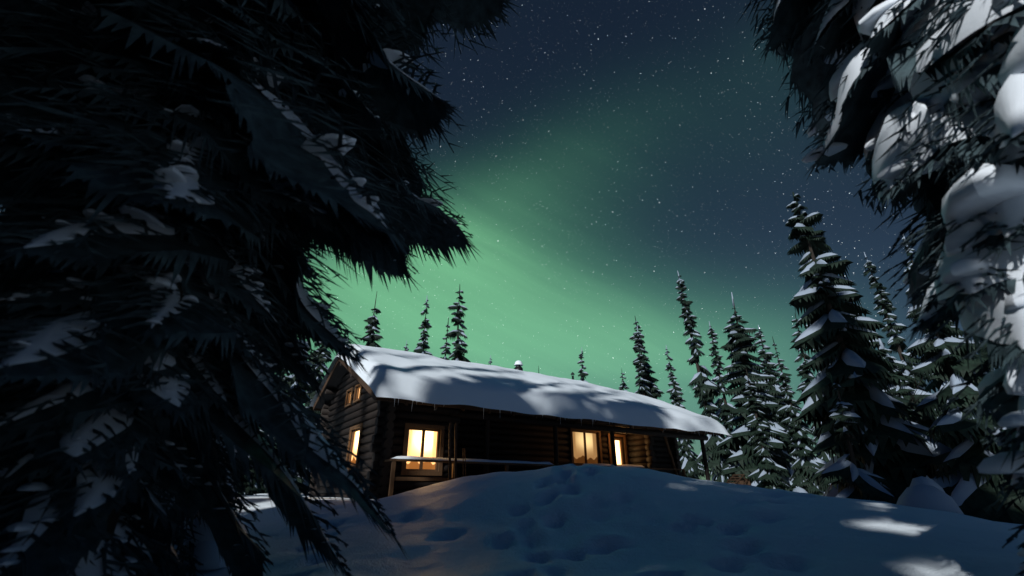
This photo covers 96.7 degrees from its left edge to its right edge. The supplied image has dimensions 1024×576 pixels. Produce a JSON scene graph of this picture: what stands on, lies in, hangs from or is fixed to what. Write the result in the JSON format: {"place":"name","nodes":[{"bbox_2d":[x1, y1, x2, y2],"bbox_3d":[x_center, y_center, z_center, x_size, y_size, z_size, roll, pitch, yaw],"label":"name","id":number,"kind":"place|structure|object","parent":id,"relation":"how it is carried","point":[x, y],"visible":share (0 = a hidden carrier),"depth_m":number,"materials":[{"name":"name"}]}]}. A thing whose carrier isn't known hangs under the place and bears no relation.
{"place":"outdoors","nodes":[
{"label":"outdoors","id":0,"kind":"place"},
{"bbox_2d":[0,0,999,481],"label":"sky","id":1,"kind":"structure","parent":0,"point":[612,149],"materials":[{"name":"green"}]},
{"bbox_2d":[170,464,1023,575],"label":"snow ground","id":2,"kind":"structure","parent":0,"point":[581,520],"depth_m":5.87,"materials":[{"name":"white snow"}]},
{"bbox_2d":[144,249,320,575],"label":"spruce","id":3,"kind":"object","parent":2,"relation":"on","point":[201,544],"visible":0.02,"depth_m":5.29,"materials":[{"name":"blue"}]},
{"bbox_2d":[237,430,268,494],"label":"spruce","id":4,"kind":"object","parent":2,"relation":"on","point":[254,490],"visible":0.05,"depth_m":18.86,"materials":[{"name":"green plant"}]},
{"bbox_2d":[0,0,520,575],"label":"spruce","id":5,"kind":"object","parent":2,"relation":"on","point":[186,186],"visible":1,"depth_m":3.38,"materials":[{"name":"green plant"}]},
{"bbox_2d":[257,368,293,493],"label":"spruce","id":6,"kind":"object","parent":2,"relation":"on","point":[287,378],"visible":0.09,"depth_m":25.36,"materials":[{"name":"green plant"}]},
{"bbox_2d":[261,337,315,493],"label":"spruce","id":7,"kind":"object","parent":2,"relation":"on","point":[299,387],"visible":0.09,"depth_m":26.56,"materials":[{"name":"green plant"}]},
{"bbox_2d":[302,341,331,491],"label":"spruce","id":8,"kind":"object","parent":2,"relation":"on","point":[324,358],"visible":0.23,"depth_m":30.30,"materials":[{"name":"green plant"}]},
{"bbox_2d":[359,293,383,347],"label":"spruce","id":9,"kind":"object","parent":2,"relation":"on","point":[372,327],"visible":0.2,"depth_m":32.73,"materials":[{"name":"green plant"}]},
{"bbox_2d":[413,299,432,355],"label":"spruce","id":10,"kind":"object","parent":2,"relation":"on","point":[422,346],"visible":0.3,"depth_m":36.73,"materials":[{"name":"blue"}]},
{"bbox_2d":[440,317,451,359],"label":"spruce","id":11,"kind":"object","parent":2,"relation":"on","point":[446,350],"visible":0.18,"depth_m":40.72,"materials":[{"name":"blue"}]},
{"bbox_2d":[446,285,469,361],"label":"spruce","id":12,"kind":"object","parent":2,"relation":"on","point":[457,354],"visible":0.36,"depth_m":33.41,"materials":[{"name":"green plant"}]},
{"bbox_2d":[309,344,750,498],"bbox_3d":[1.001,5.852,19.658,16.800,6.300,8.977,15,-28,-31],"label":"log cabin","id":13,"kind":"object","parent":2,"relation":"on","point":[479,419],"visible":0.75,"depth_m":15.72,"materials":[{"name":"brown wood"}]},
{"bbox_2d":[351,431,359,464],"bbox_3d":[-4.960,5.102,14.570,0.001,1.130,1.050,15,-28,-31],"label":"window glass","id":14,"kind":"object","parent":13,"relation":"on","point":[355,447],"visible":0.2,"depth_m":14.74,"materials":[{"name":"yellow"}]},
{"bbox_2d":[406,430,436,468],"bbox_3d":[-2.603,4.668,13.141,1.020,1.160,0.001,15,-28,-31],"label":"window glass","id":15,"kind":"object","parent":13,"relation":"on","point":[414,444],"visible":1,"depth_m":13.16,"materials":[{"name":"yellow glass"}]},
{"bbox_2d":[573,432,597,463],"bbox_3d":[2.977,6.552,18.649,1.450,1.300,0.001,15,-28,-31],"label":"window glass","id":16,"kind":"object","parent":13,"relation":"on","point":[578,446],"visible":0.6,"depth_m":18.66,"materials":[{"name":"yellow"}]},
{"bbox_2d":[615,440,621,464],"bbox_3d":[4.492,7.445,19.365,0.600,1.950,0.001,15,-28,-31],"label":"window glass","id":17,"kind":"object","parent":13,"relation":"attached to","point":[618,451],"visible":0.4,"depth_m":19.59,"materials":[{"name":"yellow glass"}]},
{"bbox_2d":[577,347,588,382],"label":"spruce","id":18,"kind":"object","parent":2,"relation":"on","point":[582,374],"visible":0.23,"depth_m":48.43,"materials":[{"name":"blue"}]},
{"bbox_2d":[619,368,629,390],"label":"spruce","id":19,"kind":"object","parent":2,"relation":"on","point":[623,386],"visible":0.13,"depth_m":46.38,"materials":[{"name":"blue"}]},
{"bbox_2d":[633,325,652,396],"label":"spruce","id":20,"kind":"object","parent":2,"relation":"on","point":[638,361],"visible":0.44,"depth_m":38.56,"materials":[{"name":"blue"}]},
{"bbox_2d":[629,317,663,398],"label":"spruce","id":21,"kind":"object","parent":2,"relation":"on","point":[655,392],"visible":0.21,"depth_m":40.16,"materials":[{"name":"blue"}]},
{"bbox_2d":[665,346,709,479],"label":"spruce","id":22,"kind":"object","parent":2,"relation":"on","point":[688,459],"visible":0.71,"depth_m":39.53,"materials":[{"name":"blue"}]},
{"bbox_2d":[675,271,735,482],"bbox_3d":[13.889,6.405,33.041,3.114,17.354,3.178,-22,-31,39],"label":"spruce","id":23,"kind":"object","parent":2,"relation":"on","point":[704,386],"visible":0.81,"depth_m":32.42,"materials":[{"name":"blue"}]},
{"bbox_2d":[707,322,745,481],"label":"spruce","id":24,"kind":"object","parent":2,"relation":"on","point":[724,410],"visible":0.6,"depth_m":37.53,"materials":[{"name":"blue"}]},
{"bbox_2d":[713,292,799,490],"bbox_3d":[13.896,6.309,26.414,5.411,12.748,4.808,3,-22,-9],"label":"spruce","id":25,"kind":"object","parent":2,"relation":"on","point":[739,345],"visible":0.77,"depth_m":26.07,"materials":[{"name":"blue"}]},
{"bbox_2d":[741,370,791,489],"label":"spruce","id":26,"kind":"object","parent":2,"relation":"on","point":[767,471],"visible":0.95,"depth_m":19.85,"materials":[{"name":"blue"}]},
{"bbox_2d":[754,325,798,477],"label":"spruce","id":27,"kind":"object","parent":2,"relation":"on","point":[774,390],"visible":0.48,"depth_m":29.21,"materials":[{"name":"green plant"}]},
{"bbox_2d":[772,336,828,495],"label":"spruce","id":28,"kind":"object","parent":2,"relation":"on","point":[805,467],"visible":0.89,"depth_m":23.59,"materials":[{"name":"blue"}]},
{"bbox_2d":[793,487,807,492],"bbox_3d":[10.238,7.741,16.255,1.371,1.197,1.247,0,-24,0],"label":"snow mound","id":29,"kind":"object","parent":2,"relation":"on","point":[799,489],"visible":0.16,"depth_m":16.44,"materials":[{"name":"white snow"}]},
{"bbox_2d":[790,315,834,461],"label":"spruce","id":30,"kind":"object","parent":2,"relation":"on","point":[802,387],"visible":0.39,"depth_m":31.02,"materials":[{"name":"green plant"}]},
{"bbox_2d":[804,311,833,453],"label":"spruce","id":31,"kind":"object","parent":2,"relation":"on","point":[815,349],"visible":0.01,"depth_m":37.07,"materials":[{"name":"green plant"}]},
{"bbox_2d":[818,383,897,503],"bbox_3d":[8.262,4.319,11.342,1.835,3.841,1.743,-15,-28,29],"label":"spruce","id":32,"kind":"object","parent":2,"relation":"on","point":[861,482],"visible":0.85,"depth_m":11.07,"materials":[{"name":"green plant"}]},
{"bbox_2d":[808,346,931,455],"bbox_3d":[10.941,3.907,13.888,3.294,6.338,2.328,-15,-28,30],"label":"spruce","id":33,"kind":"object","parent":2,"relation":"on","point":[918,399],"visible":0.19,"depth_m":12.87,"materials":[{"name":"green plant"}]},
{"bbox_2d":[841,274,898,395],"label":"spruce","id":34,"kind":"object","parent":2,"relation":"on","point":[874,345],"depth_m":30.50,"materials":[{"name":"green plant"}]},
{"bbox_2d":[785,192,959,503],"bbox_3d":[10.392,1.952,13.966,4.063,11.946,4.720,-2,-25,7],"label":"spruce","id":35,"kind":"object","parent":2,"relation":"on","point":[894,450],"visible":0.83,"depth_m":13.38,"materials":[{"name":"green plant"}]},
{"bbox_2d":[737,0,1023,575],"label":"spruce","id":36,"kind":"object","parent":2,"relation":"on","point":[920,103],"visible":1,"depth_m":3.35,"materials":[{"name":"green"}]},
{"bbox_2d":[863,252,947,446],"bbox_3d":[24.556,4.791,28.397,2.848,16.337,3.067,-7,-24,16],"label":"spruce","id":37,"kind":"object","parent":2,"relation":"on","point":[883,302],"visible":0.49,"depth_m":29.47,"materials":[{"name":"green plant"}]},
{"bbox_2d":[878,338,946,478],"bbox_3d":[12.827,4.622,14.403,1.988,6.803,2.332,-3,-24,7],"label":"spruce","id":38,"kind":"object","parent":2,"relation":"on","point":[903,390],"visible":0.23,"depth_m":14.84,"materials":[{"name":"green plant"}]},
{"bbox_2d":[896,476,963,514],"bbox_3d":[8.233,4.298,9.059,1.176,1.029,1.074,0,-24,0],"label":"snow mound","id":39,"kind":"object","parent":2,"relation":"on","point":[923,492],"visible":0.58,"depth_m":8.85,"materials":[{"name":"white snow"}]},
{"bbox_2d":[902,237,962,448],"bbox_3d":[23.310,3.631,24.218,3.280,15.245,3.642,0,-22,1],"label":"spruce","id":40,"kind":"object","parent":2,"relation":"on","point":[939,381],"visible":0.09,"depth_m":24.49,"materials":[{"name":"green"}]},
{"bbox_2d":[950,320,963,338],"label":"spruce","id":41,"kind":"object","parent":2,"relation":"on","point":[952,326],"depth_m":31.67,"materials":[{"name":"white"}]},
{"bbox_2d":[905,267,1023,523],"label":"spruce","id":42,"kind":"object","parent":2,"relation":"on","point":[965,484],"visible":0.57,"depth_m":10.45,"materials":[{"name":"green"}]},
{"bbox_2d":[970,339,1016,370],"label":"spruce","id":43,"kind":"object","parent":2,"relation":"on","point":[981,349],"visible":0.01,"depth_m":13.01,"materials":[{"name":"green plant"}]}
]}

